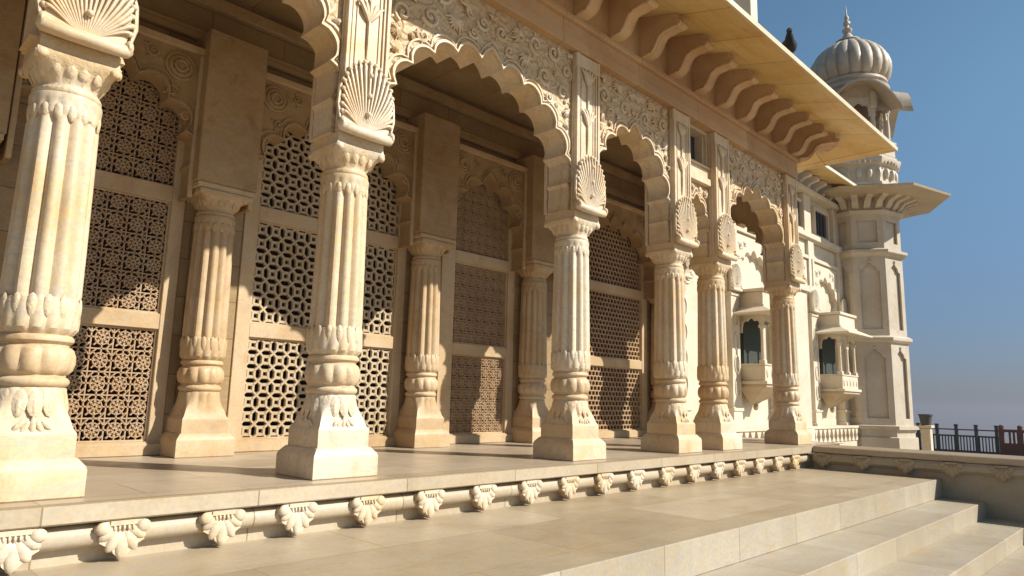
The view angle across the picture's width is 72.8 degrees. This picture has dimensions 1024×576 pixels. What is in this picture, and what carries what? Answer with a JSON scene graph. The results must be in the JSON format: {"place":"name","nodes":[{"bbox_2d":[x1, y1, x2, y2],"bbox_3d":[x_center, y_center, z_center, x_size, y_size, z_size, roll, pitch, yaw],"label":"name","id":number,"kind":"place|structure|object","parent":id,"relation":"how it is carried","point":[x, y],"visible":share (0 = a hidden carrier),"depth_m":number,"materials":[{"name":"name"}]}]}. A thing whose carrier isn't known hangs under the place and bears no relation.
{"place":"outdoors","nodes":[
{"label":"outdoors","id":0,"kind":"place"},
{"bbox_2d":[0,437,844,507],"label":"floor","id":1,"kind":"structure","parent":0,"point":[109,478],"depth_m":6.42,"materials":[{"name":"stone"}]},
{"bbox_2d":[0,0,25,142],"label":"wall column","id":2,"kind":"structure","parent":1,"relation":"on","point":[11,16],"depth_m":6.25,"materials":[{"name":"stone"}]},
{"bbox_2d":[0,0,138,502],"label":"carved column","id":3,"kind":"structure","parent":1,"relation":"on","point":[70,69],"depth_m":4.38,"materials":[{"name":"beige stone"}]},
{"bbox_2d":[19,0,39,52],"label":"cusped arch","id":4,"kind":"structure","parent":3,"relation":"attached to","point":[31,34],"depth_m":4.56,"materials":[{"name":"beige stone"}]},
{"bbox_2d":[120,0,343,141],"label":"cusped arch","id":5,"kind":"structure","parent":3,"relation":"attached to","point":[322,25],"depth_m":6.09,"materials":[{"name":"beige stone"}]},
{"bbox_2d":[66,67,185,457],"bbox_3d":[-4.181,-0.473,7.093,0.220,4.299,1.500,-7,-13,44],"label":"pierced screen","id":6,"kind":"object","parent":1,"relation":"on","point":[157,322],"visible":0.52,"depth_m":7.25,"materials":[{"name":"stone"}]},
{"bbox_2d":[158,28,267,457],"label":"wall column","id":7,"kind":"structure","parent":1,"relation":"on","point":[227,148],"depth_m":7.51,"materials":[{"name":"stone"}]},
{"bbox_2d":[227,131,405,451],"bbox_3d":[-2.361,-0.135,8.933,0.220,4.299,2.360,-7,-13,44],"label":"pierced screen","id":8,"kind":"object","parent":1,"relation":"on","point":[247,329],"visible":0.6,"depth_m":8.56,"materials":[{"name":"stone"}]},
{"bbox_2d":[275,0,394,480],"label":"carved column","id":9,"kind":"structure","parent":1,"relation":"on","point":[328,436],"depth_m":5.92,"materials":[{"name":"beige stone"}]},
{"bbox_2d":[387,0,572,214],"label":"cusped arch","id":10,"kind":"structure","parent":9,"relation":"attached to","point":[529,70],"depth_m":7.74,"materials":[{"name":"beige stone"}]},
{"bbox_2d":[393,112,459,447],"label":"wall column","id":11,"kind":"structure","parent":1,"relation":"on","point":[420,420],"depth_m":9.60,"materials":[{"name":"stone"}]},
{"bbox_2d":[436,183,514,443],"bbox_3d":[-0.538,0.205,10.777,0.220,4.299,1.550,-7,-13,44],"label":"pierced screen","id":12,"kind":"object","parent":1,"relation":"on","point":[499,354],"visible":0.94,"depth_m":10.75,"materials":[{"name":"stone"}]},
{"bbox_2d":[510,155,556,443],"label":"wall column","id":13,"kind":"structure","parent":1,"relation":"on","point":[531,411],"depth_m":11.16,"materials":[{"name":"stone"}]},
{"bbox_2d":[533,51,607,460],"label":"carved column","id":14,"kind":"structure","parent":1,"relation":"on","point":[569,428],"depth_m":8.19,"materials":[{"name":"beige stone"}]},
{"bbox_2d":[586,226,646,438],"bbox_3d":[1.807,0.642,13.149,0.220,4.299,2.520,-7,-13,44],"label":"pierced screen","id":15,"kind":"object","parent":1,"relation":"on","point":[637,364],"visible":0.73,"depth_m":13.36,"materials":[{"name":"stone"}]},
{"bbox_2d":[644,208,656,428],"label":"wall column","id":16,"kind":"structure","parent":1,"relation":"on","point":[653,383],"depth_m":13.88,"materials":[{"name":"stone"}]},
{"bbox_2d":[641,108,701,453],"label":"carved column","id":17,"kind":"structure","parent":1,"relation":"on","point":[670,426],"depth_m":9.74,"materials":[{"name":"beige stone"}]},
{"bbox_2d":[600,69,670,245],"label":"cusped arch","id":18,"kind":"structure","parent":17,"relation":"attached to","point":[636,122],"depth_m":9.71,"materials":[{"name":"beige stone"}]},
{"bbox_2d":[482,0,800,179],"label":"beam","id":19,"kind":"structure","parent":17,"relation":"on","point":[559,23],"depth_m":9.43,"materials":[{"name":"stone"}]},
{"bbox_2d":[236,0,641,174],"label":"ceiling","id":20,"kind":"structure","parent":19,"relation":"attached to","point":[449,75],"depth_m":10.39,"materials":[{"name":"stone"}]},
{"bbox_2d":[682,196,764,293],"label":"side arch","id":21,"kind":"structure","parent":19,"relation":"attached to","point":[743,215],"depth_m":13.31,"materials":[{"name":"stone"}]},
{"bbox_2d":[573,0,897,171],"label":"eave","id":22,"kind":"object","parent":19,"relation":"attached to","point":[731,52],"visible":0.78,"depth_m":10.36,"materials":[{"name":"stone"}]},
{"bbox_2d":[782,28,796,52],"bbox_3d":[3.993,-3.488,10.009,0.225,0.374,0.616,-2,-10,19],"label":"pigeon","id":23,"kind":"object","parent":22,"relation":"on","point":[789,42],"visible":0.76,"depth_m":9.83,"materials":[{"name":"grey ceramic"}]},
{"bbox_2d":[688,132,741,450],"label":"carved column","id":24,"kind":"structure","parent":1,"relation":"on","point":[715,424],"depth_m":10.60,"materials":[{"name":"beige stone"}]},
{"bbox_2d":[691,181,709,258],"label":"arch","id":25,"kind":"structure","parent":24,"relation":"attached to","point":[699,196],"depth_m":10.72,"materials":[{"name":"beige stone"}]},
{"bbox_2d":[690,124,711,187],"bbox_3d":[2.742,-2.039,10.706,0.320,0.896,0.752,-7,-13,44],"label":"window","id":26,"kind":"structure","parent":25,"relation":"on","point":[700,169],"depth_m":10.86,"materials":[{"name":"beige stone"}]},
{"bbox_2d":[762,173,811,444],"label":"carved column","id":27,"kind":"structure","parent":1,"relation":"on","point":[787,423],"depth_m":12.47,"materials":[{"name":"beige stone"}]},
{"bbox_2d":[729,144,785,281],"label":"cusped arch","id":28,"kind":"structure","parent":27,"relation":"attached to","point":[756,184],"depth_m":12.40,"materials":[{"name":"beige stone"}]},
{"bbox_2d":[769,283,814,441],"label":"square pier","id":29,"kind":"structure","parent":1,"relation":"on","point":[804,387],"depth_m":13.18,"materials":[{"name":"stone"}]},
{"bbox_2d":[0,467,939,575],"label":"landing","id":30,"kind":"object","parent":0,"point":[538,539],"visible":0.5,"depth_m":5.23,"materials":[{"name":"stone"}]},
{"bbox_2d":[539,478,942,575],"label":"landing riser","id":31,"kind":"object","parent":30,"relation":"attached to","point":[696,556],"visible":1,"depth_m":5.94,"materials":[{"name":"stone"}]},
{"bbox_2d":[736,0,757,21],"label":"roof post","id":32,"kind":"object","parent":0,"point":[749,7],"depth_m":12.68,"materials":[{"name":"stone"}]},
{"bbox_2d":[807,444,839,467],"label":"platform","id":33,"kind":"structure","parent":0,"point":[811,464],"depth_m":12.01,"materials":[{"name":"stone"}]},
{"bbox_2d":[0,0,651,432],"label":"back wall","id":34,"kind":"structure","parent":33,"relation":"on","point":[290,50],"depth_m":8.77,"materials":[{"name":"stone"}]},
{"bbox_2d":[0,0,204,201],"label":"blind arch","id":35,"kind":"structure","parent":34,"relation":"attached to","point":[169,68],"depth_m":7.45,"materials":[{"name":"stone"}]},
{"bbox_2d":[237,72,418,247],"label":"blind arch","id":36,"kind":"structure","parent":34,"relation":"attached to","point":[287,104],"depth_m":8.63,"materials":[{"name":"stone"}]},
{"bbox_2d":[443,143,527,271],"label":"blind arch","id":37,"kind":"structure","parent":34,"relation":"attached to","point":[505,180],"depth_m":11.10,"materials":[{"name":"stone"}]},
{"bbox_2d":[598,197,655,298],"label":"blind arch","id":38,"kind":"structure","parent":34,"relation":"attached to","point":[628,221],"depth_m":13.63,"materials":[{"name":"stone"}]},
{"bbox_2d":[65,68,628,440],"bbox_3d":[-5.785,-0.749,9.084,4.220,5.800,20.800,-7,-13,44],"label":"room","id":39,"kind":"object","parent":33,"relation":"on","point":[271,281],"depth_m":13.02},
{"bbox_2d":[0,446,813,574],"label":"platform edge","id":40,"kind":"object","parent":33,"relation":"attached to","point":[39,536],"visible":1,"depth_m":5.07,"materials":[{"name":"stone"}]},
{"bbox_2d":[733,0,1023,415],"label":"sky","id":41,"kind":"structure","parent":0,"point":[959,63],"materials":[{"name":"blue"}]},
{"bbox_2d":[811,6,950,449],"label":"octagonal tower","id":42,"kind":"structure","parent":0,"point":[877,202],"depth_m":21.61,"materials":[{"name":"stone"}]},
{"bbox_2d":[913,413,1023,451],"bbox_3d":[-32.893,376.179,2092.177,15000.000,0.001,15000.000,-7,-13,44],"label":"ground","id":43,"kind":"structure","parent":0,"point":[981,421],"depth_m":2054.42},
{"bbox_2d":[998,425,1023,455],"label":"red stone parapet","id":44,"kind":"structure","parent":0,"point":[1013,448],"depth_m":24.91,"materials":[{"name":"stone"}]},
{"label":"lower terrace","id":45,"kind":"structure","parent":0,"visible":0},
{"bbox_2d":[684,166,859,445],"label":"palace wing","id":46,"kind":"structure","parent":45,"relation":"on","point":[818,232],"depth_m":19.59,"materials":[{"name":"beige stone"}]},
{"bbox_2d":[734,287,772,410],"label":"balcony","id":47,"kind":"structure","parent":46,"relation":"attached to","point":[752,312],"depth_m":16.43,"materials":[{"name":"stone"}]},
{"bbox_2d":[797,197,803,229],"bbox_3d":[8.359,-2.155,20.248,0.119,0.960,0.580,-7,-13,44],"label":"window","id":48,"kind":"structure","parent":46,"relation":"in","point":[799,200],"depth_m":20.28,"materials":[{"name":"stone"}]},
{"bbox_2d":[811,206,829,241],"bbox_3d":[9.544,-1.934,21.447,0.119,0.960,1.180,-7,-13,44],"label":"window","id":49,"kind":"structure","parent":46,"relation":"in","point":[820,219],"depth_m":21.45,"materials":[{"name":"stone"}]},
{"bbox_2d":[815,311,872,412],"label":"balcony","id":50,"kind":"structure","parent":46,"relation":"attached to","point":[835,329],"depth_m":20.02,"materials":[{"name":"stone"}]},
{"bbox_2d":[918,425,934,450],"bbox_3d":[11.781,4.522,19.678,0.340,1.240,0.340,-7,-13,44],"label":"stone stub","id":51,"kind":"object","parent":45,"relation":"on","point":[926,437],"visible":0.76,"depth_m":19.63,"materials":[{"name":"stone"}]},
{"bbox_2d":[918,414,932,424],"bbox_3d":[11.799,3.755,19.801,0.380,0.311,0.380,-7,-13,44],"label":"flower pot","id":52,"kind":"object","parent":51,"relation":"on","point":[925,419],"visible":0.96,"depth_m":19.68,"materials":[{"name":"grey ceramic"}]},
{"bbox_2d":[916,423,1000,454],"bbox_3d":[16.648,5.761,26.552,3.400,1.120,0.130,-7,-13,44],"label":"iron railing","id":53,"kind":"object","parent":45,"relation":"on","point":[957,436],"visible":0.57,"depth_m":26.15,"materials":[{"name":"black metal"}]},
{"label":"forecourt","id":54,"kind":"structure","parent":0,"visible":0},
{"bbox_2d":[697,497,1023,575],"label":"steps","id":55,"kind":"structure","parent":54,"relation":"on","point":[943,536],"depth_m":7.24,"materials":[{"name":"stone"}]},
{"bbox_2d":[812,445,1023,521],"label":"terrace wall","id":56,"kind":"structure","parent":54,"relation":"on","point":[995,482],"depth_m":10.27,"materials":[{"name":"stone"}]}
]}

